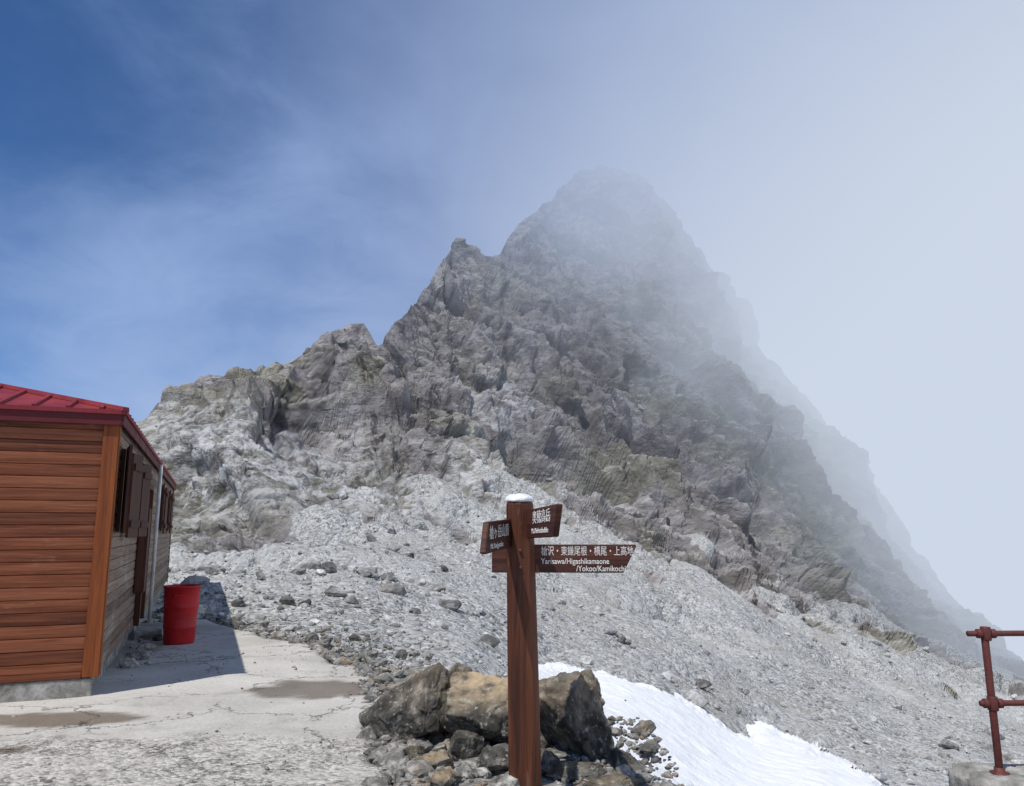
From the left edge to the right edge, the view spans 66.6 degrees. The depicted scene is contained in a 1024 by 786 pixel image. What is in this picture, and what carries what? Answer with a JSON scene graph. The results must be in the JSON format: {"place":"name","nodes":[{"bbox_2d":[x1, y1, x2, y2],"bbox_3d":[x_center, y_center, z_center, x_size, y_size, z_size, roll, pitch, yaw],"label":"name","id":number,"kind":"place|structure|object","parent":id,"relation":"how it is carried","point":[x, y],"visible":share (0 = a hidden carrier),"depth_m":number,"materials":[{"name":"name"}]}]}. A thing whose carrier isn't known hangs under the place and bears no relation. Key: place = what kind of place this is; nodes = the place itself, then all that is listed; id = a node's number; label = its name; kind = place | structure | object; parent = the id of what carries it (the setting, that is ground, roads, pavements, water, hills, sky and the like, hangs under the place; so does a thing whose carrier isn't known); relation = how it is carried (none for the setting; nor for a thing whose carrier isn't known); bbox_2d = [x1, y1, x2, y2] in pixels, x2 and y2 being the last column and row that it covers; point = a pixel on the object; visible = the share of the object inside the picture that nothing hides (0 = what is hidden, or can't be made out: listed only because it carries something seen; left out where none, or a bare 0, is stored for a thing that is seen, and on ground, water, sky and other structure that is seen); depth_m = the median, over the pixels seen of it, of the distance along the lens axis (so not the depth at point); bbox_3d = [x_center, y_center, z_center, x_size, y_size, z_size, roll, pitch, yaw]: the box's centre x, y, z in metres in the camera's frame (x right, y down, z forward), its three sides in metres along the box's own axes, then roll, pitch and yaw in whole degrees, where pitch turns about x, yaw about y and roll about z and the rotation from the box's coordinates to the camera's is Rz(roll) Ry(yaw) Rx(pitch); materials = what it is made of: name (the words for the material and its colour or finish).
{"place":"outdoors","nodes":[
{"label":"outdoors","id":0,"kind":"place"},
{"bbox_2d":[133,593,141,625],"bbox_3d":[-5.533,2.389,11.653,0.073,2.100,0.090,4,-11,-21],"label":"door frame","id":1,"kind":"object","parent":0,"point":[137,609],"visible":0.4,"depth_m":11.47,"materials":[{"name":"brown wood"}]},
{"bbox_2d":[0,604,383,785],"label":"concrete terrace","id":2,"kind":"structure","parent":0,"point":[149,708],"depth_m":6.50,"materials":[{"name":"grey concrete"}]},
{"bbox_2d":[0,678,92,702],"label":"foundation","id":3,"kind":"object","parent":2,"relation":"on","point":[41,690],"visible":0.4,"depth_m":7.45,"materials":[{"name":"concrete"}]},
{"bbox_2d":[0,672,80,683],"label":"sill board","id":4,"kind":"object","parent":3,"relation":"on","point":[39,677],"visible":1,"depth_m":7.44,"materials":[{"name":"brown wood"}]},
{"bbox_2d":[119,607,163,667],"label":"loose stones","id":5,"kind":"object","parent":2,"relation":"on","point":[143,650],"visible":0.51,"depth_m":10.23,"materials":[{"name":"grey stone"}]},
{"bbox_2d":[134,623,162,639],"bbox_3d":[-5.555,3.678,11.969,0.370,0.170,1.100,4,-11,-21],"label":"door step","id":6,"kind":"object","parent":2,"relation":"on","point":[149,630],"depth_m":11.54,"materials":[{"name":"concrete"}]},
{"bbox_2d":[147,465,162,619],"bbox_3d":[-6.093,2.567,13.312,0.060,2.680,0.060,4,-11,-21],"label":"drain pipe","id":7,"kind":"object","parent":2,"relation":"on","point":[155,542],"visible":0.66,"depth_m":13.29,"materials":[{"name":"grey metal"}]},
{"bbox_2d":[163,584,201,644],"bbox_3d":[-4.757,3.172,11.194,0.524,0.800,0.534,0,-10,0],"label":"red drum","id":8,"kind":"object","parent":2,"relation":"on","point":[181,604],"visible":1,"depth_m":11.02,"materials":[{"name":"paint"}]},
{"bbox_2d":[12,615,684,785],"bbox_3d":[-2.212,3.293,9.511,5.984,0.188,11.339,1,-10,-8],"label":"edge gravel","id":9,"kind":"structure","parent":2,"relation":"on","point":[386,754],"depth_m":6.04,"materials":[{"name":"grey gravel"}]},
{"bbox_2d":[948,762,1023,785],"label":"concrete kerb","id":10,"kind":"structure","parent":2,"relation":"on","point":[970,774],"depth_m":5.16,"materials":[{"name":"grey concrete"}]},
{"bbox_2d":[966,626,1023,775],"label":"steel railing","id":11,"kind":"object","parent":10,"relation":"on","point":[992,703],"visible":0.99,"depth_m":5.21,"materials":[{"name":"red metal"}]},
{"bbox_2d":[0,0,1023,550],"label":"sky","id":12,"kind":"structure","parent":0,"point":[190,189],"materials":[{"name":"blue"}]},
{"bbox_2d":[372,664,653,785],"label":"stony ground","id":13,"kind":"structure","parent":0,"point":[559,753],"depth_m":5.45,"materials":[{"name":"stone"}]},
{"bbox_2d":[359,662,449,741],"bbox_3d":[-0.752,2.525,6.307,0.727,0.686,0.748,-9,-13,41],"label":"boulder","id":14,"kind":"object","parent":13,"relation":"on","point":[413,707],"visible":0.84,"depth_m":6.08,"materials":[{"name":"stone"}]},
{"bbox_2d":[405,745,425,758],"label":"boulder","id":15,"kind":"object","parent":13,"relation":"on","point":[412,751],"visible":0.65,"depth_m":5.60,"materials":[{"name":"stone"}]},
{"bbox_2d":[413,749,453,769],"bbox_3d":[-0.539,2.551,5.361,0.275,0.157,0.216,0,-10,0],"label":"boulder","id":16,"kind":"object","parent":13,"relation":"on","point":[441,757],"visible":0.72,"depth_m":5.33,"materials":[{"name":"stone"}]},
{"bbox_2d":[430,766,456,785],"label":"boulder","id":17,"kind":"object","parent":13,"relation":"on","point":[445,776],"visible":1,"depth_m":5.00,"materials":[{"name":"stone"}]},
{"bbox_2d":[448,663,471,679],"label":"boulder","id":18,"kind":"object","parent":13,"relation":"on","point":[459,667],"visible":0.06,"depth_m":6.96,"materials":[{"name":"stone"}]},
{"bbox_2d":[448,730,484,761],"bbox_3d":[-0.367,2.602,5.666,0.303,0.302,0.253,7,-12,-35],"label":"boulder","id":19,"kind":"object","parent":13,"relation":"on","point":[464,745],"visible":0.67,"depth_m":5.58,"materials":[{"name":"stone"}]},
{"bbox_2d":[476,745,508,770],"bbox_3d":[-0.089,2.522,5.382,0.263,0.179,0.214,4,-11,-24],"label":"boulder","id":20,"kind":"object","parent":13,"relation":"on","point":[490,758],"visible":0.92,"depth_m":5.32,"materials":[{"name":"stone"}]},
{"bbox_2d":[444,671,551,748],"bbox_3d":[-0.081,2.533,6.088,0.921,0.644,0.781,0,-10,0],"label":"boulder","id":21,"kind":"object","parent":13,"relation":"on","point":[477,702],"visible":0.59,"depth_m":5.91,"materials":[{"name":"stone"}]},
{"bbox_2d":[541,748,559,765],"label":"boulder","id":22,"kind":"object","parent":13,"relation":"on","point":[546,754],"visible":0.33,"depth_m":5.36,"materials":[{"name":"stone"}]},
{"bbox_2d":[480,493,635,785],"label":"signpost","id":23,"kind":"object","parent":13,"relation":"on","point":[520,558],"visible":1,"depth_m":5.10,"materials":[{"name":"brown wood"}]},
{"bbox_2d":[541,760,607,782],"bbox_3d":[0.415,2.561,5.270,0.519,0.167,0.263,0,-10,0],"label":"boulder","id":24,"kind":"object","parent":13,"relation":"on","point":[550,769],"visible":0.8,"depth_m":5.20,"materials":[{"name":"stone"}]},
{"bbox_2d":[539,669,614,761],"bbox_3d":[0.406,2.454,5.953,0.659,0.687,0.785,4,-11,-23],"label":"boulder","id":25,"kind":"object","parent":13,"relation":"on","point":[573,717],"visible":0.84,"depth_m":5.71,"materials":[{"name":"stone"}]},
{"bbox_2d":[583,773,641,785],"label":"boulder","id":26,"kind":"object","parent":13,"relation":"on","point":[612,779],"visible":0.95,"depth_m":4.96,"materials":[{"name":"stone"}]},
{"bbox_2d":[607,748,641,770],"bbox_3d":[0.785,2.574,5.411,0.238,0.210,0.352,0,-10,0],"label":"boulder","id":27,"kind":"object","parent":13,"relation":"on","point":[616,757],"visible":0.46,"depth_m":5.36,"materials":[{"name":"stone"}]},
{"bbox_2d":[136,165,1023,785],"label":"mountain terrain","id":28,"kind":"structure","parent":0,"point":[604,301],"depth_m":96.79,"materials":[{"name":"grey stone"}]},
{"bbox_2d":[81,585,163,689],"bbox_3d":[-9.713,4.033,13.161,6.340,0.579,14.540,4,-11,-21],"label":"foundation","id":29,"kind":"object","parent":28,"relation":"on","point":[112,656],"visible":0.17,"depth_m":10.25,"materials":[{"name":"concrete"}]},
{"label":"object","id":30,"kind":"object","parent":29,"relation":"on","visible":0},
{"bbox_2d":[0,420,103,676],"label":"front siding","id":31,"kind":"object","parent":30,"relation":"attached to","point":[49,478],"visible":1,"depth_m":7.65,"materials":[{"name":"brown wood"}]},
{"bbox_2d":[81,425,119,677],"bbox_3d":[-4.112,1.515,7.810,0.145,2.540,0.023,4,-11,-21],"label":"corner board front","id":32,"kind":"object","parent":31,"relation":"attached to","point":[96,598],"visible":1,"depth_m":7.79,"materials":[{"name":"brown wood"}]},
{"bbox_2d":[101,426,172,665],"bbox_3d":[-6.713,2.686,14.572,0.016,2.518,14.600,4,-11,-21],"label":"side siding","id":33,"kind":"object","parent":30,"relation":"attached to","point":[120,607],"visible":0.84,"depth_m":9.90,"materials":[{"name":"brown wood"}]},
{"bbox_2d":[98,425,121,675],"bbox_3d":[-4.077,1.532,7.903,0.022,2.540,0.126,4,-11,-21],"label":"corner board side","id":34,"kind":"object","parent":33,"relation":"attached to","point":[110,551],"visible":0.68,"depth_m":7.88,"materials":[{"name":"brown wood"}]},
{"bbox_2d":[115,449,126,531],"bbox_3d":[-4.271,1.060,8.516,0.038,0.900,0.050,4,-11,-21],"label":"window frame","id":35,"kind":"object","parent":33,"relation":"attached to","point":[120,495],"visible":1,"depth_m":8.50,"materials":[{"name":"brown wood"}]},
{"bbox_2d":[133,508,151,592],"bbox_3d":[-5.379,2.286,11.355,0.130,1.200,0.400,4,-11,-21],"label":"door","id":36,"kind":"structure","parent":33,"relation":"attached to","point":[141,564],"depth_m":11.16,"materials":[{"name":"brown wood"}]},
{"bbox_2d":[140,491,153,618],"bbox_3d":[-5.896,2.551,12.581,0.073,2.100,0.090,4,-11,-21],"label":"door frame","id":37,"kind":"object","parent":33,"relation":"attached to","point":[144,592],"visible":0.43,"depth_m":12.51,"materials":[{"name":"brown wood"}]},
{"bbox_2d":[158,485,162,530],"bbox_3d":[-7.036,2.292,15.575,0.038,0.900,0.050,4,-11,-21],"label":"window frame","id":38,"kind":"object","parent":33,"relation":"attached to","point":[160,507],"visible":0.42,"depth_m":15.56,"materials":[{"name":"brown wood"}]},
{"bbox_2d":[167,489,173,581],"bbox_3d":[-9.301,3.860,21.241,0.022,2.540,0.140,4,-11,-21],"label":"corner board back","id":39,"kind":"object","parent":33,"relation":"attached to","point":[169,551],"visible":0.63,"depth_m":21.10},
{"label":"window","id":40,"kind":"object","parent":33,"relation":"attached to","visible":0},
{"bbox_2d":[120,444,132,532],"bbox_3d":[-4.122,1.028,8.330,0.030,0.920,0.420,6,-11,-30],"label":"shutter","id":41,"kind":"object","parent":40,"relation":"attached to","point":[124,511],"visible":1,"depth_m":8.20,"materials":[{"name":"brown wood"}]},
{"bbox_2d":[125,453,143,537],"bbox_3d":[-4.492,1.224,9.281,0.030,0.980,0.420,2,-10,-11],"label":"shutter","id":42,"kind":"object","parent":40,"relation":"attached to","point":[134,495],"visible":0.95,"depth_m":9.23,"materials":[{"name":"brown wood"}]},
{"bbox_2d":[129,520,139,526],"bbox_3d":[-4.466,1.550,9.230,0.021,0.080,0.380,2,-10,-11],"label":"shutter batten","id":43,"kind":"object","parent":42,"relation":"attached to","point":[133,523],"visible":1,"depth_m":9.18,"materials":[{"name":"brown wood"}]},
{"bbox_2d":[134,463,144,472],"bbox_3d":[-4.466,0.900,9.343,0.021,0.080,0.380,2,-10,-11],"label":"shutter batten","id":44,"kind":"object","parent":42,"relation":"attached to","point":[139,467],"visible":1,"depth_m":9.31,"materials":[{"name":"brown wood"}]},
{"label":"window","id":45,"kind":"object","parent":33,"relation":"attached to","visible":0},
{"bbox_2d":[137,463,151,536],"bbox_3d":[-5.050,1.473,10.706,0.030,0.980,0.420,2,-10,-11],"label":"shutter","id":46,"kind":"object","parent":45,"relation":"attached to","point":[144,500],"visible":0.84,"depth_m":10.68,"materials":[{"name":"brown wood"}]},
{"bbox_2d":[140,521,148,527],"bbox_3d":[-5.024,1.799,10.654,0.021,0.080,0.380,2,-10,-11],"label":"shutter batten","id":47,"kind":"object","parent":46,"relation":"attached to","point":[144,524],"visible":1,"depth_m":10.62,"materials":[{"name":"brown wood"}]},
{"bbox_2d":[144,472,152,479],"bbox_3d":[-5.024,1.148,10.768,0.021,0.080,0.380,2,-10,-11],"label":"shutter batten","id":48,"kind":"object","parent":46,"relation":"attached to","point":[149,476],"visible":1,"depth_m":10.74,"materials":[{"name":"brown wood"}]},
{"label":"window","id":49,"kind":"object","parent":33,"relation":"attached to","visible":0},
{"bbox_2d":[159,483,164,530],"bbox_3d":[-6.902,2.258,15.379,0.030,0.920,0.420,5,-11,-25],"label":"shutter","id":50,"kind":"object","parent":49,"relation":"attached to","point":[162,503],"visible":1,"depth_m":15.21,"materials":[{"name":"brown wood"}]},
{"bbox_2d":[162,487,168,533],"bbox_3d":[-7.452,2.530,16.767,0.030,0.980,0.420,3,-10,-18],"label":"shutter","id":51,"kind":"object","parent":49,"relation":"attached to","point":[165,511],"visible":1,"depth_m":16.64,"materials":[{"name":"brown wood"}]},
{"label":"window","id":52,"kind":"object","parent":33,"relation":"attached to","visible":0},
{"bbox_2d":[166,490,170,530],"bbox_3d":[-7.946,2.723,18.044,0.030,0.920,0.420,5,-11,-25],"label":"shutter","id":53,"kind":"object","parent":52,"relation":"attached to","point":[168,510],"visible":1,"depth_m":17.88,"materials":[{"name":"brown wood"}]},
{"bbox_2d":[169,493,173,532],"bbox_3d":[-8.567,3.028,19.616,0.030,0.980,0.420,3,-10,-18],"label":"shutter","id":54,"kind":"object","parent":52,"relation":"attached to","point":[171,512],"visible":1,"depth_m":19.49,"materials":[{"name":"brown wood"}]},
{"bbox_3d":[-9.714,1.243,13.648,6.528,0.015,14.729,4,-11,-21],"label":"soffit","id":55,"kind":"object","parent":30,"relation":"on","visible":0},
{"bbox_2d":[0,409,122,424],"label":"fascia front","id":56,"kind":"structure","parent":55,"relation":"attached to","point":[56,417],"depth_m":7.82,"materials":[{"name":"red metal"}]},
{"bbox_2d":[0,404,125,414],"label":"drip edge front","id":57,"kind":"object","parent":56,"relation":"attached to","point":[56,409],"visible":1,"depth_m":7.82,"materials":[{"name":"red metal"}]},
{"bbox_2d":[0,388,122,416],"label":"roof sheet","id":58,"kind":"object","parent":55,"relation":"on","point":[27,399],"visible":0.2,"depth_m":8.16,"materials":[{"name":"red metal"}]},
{"bbox_2d":[0,383,175,482],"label":"roof seams","id":59,"kind":"object","parent":58,"relation":"on","point":[48,395],"visible":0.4,"depth_m":8.27,"materials":[{"name":"red metal"}]},
{"bbox_2d":[122,415,175,490],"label":"fascia side","id":60,"kind":"structure","parent":55,"relation":"attached to","point":[128,426],"depth_m":10.29,"materials":[{"name":"red metal"}]},
{"bbox_2d":[126,411,176,486],"bbox_3d":[-6.638,1.387,14.828,0.018,0.046,14.770,4,-11,-21],"label":"drip edge side","id":61,"kind":"object","parent":60,"relation":"attached to","point":[133,423],"visible":0.94,"depth_m":10.48,"materials":[{"name":"red metal"}]},
{"bbox_2d":[212,526,711,687],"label":"slope boulders","id":62,"kind":"object","parent":28,"relation":"on","point":[452,605],"visible":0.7,"depth_m":25.43,"materials":[{"name":"stone"}]},
{"bbox_2d":[155,305,1023,783],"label":"scree stones","id":63,"kind":"object","parent":28,"relation":"on","point":[695,697],"visible":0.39,"depth_m":25.95,"materials":[{"name":"grey stone"}]},
{"bbox_2d":[538,662,882,785],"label":"snow patch","id":64,"kind":"object","parent":28,"relation":"on","point":[703,747],"visible":0.69,"depth_m":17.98,"materials":[{"name":"white snow"}]},
{"bbox_2d":[915,549,1023,660],"bbox_3d":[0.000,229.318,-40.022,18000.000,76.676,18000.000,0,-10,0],"label":"cloud","id":65,"kind":"structure","parent":0,"point":[988,584],"depth_m":3422.99,"materials":[{"name":"white"}]}
]}

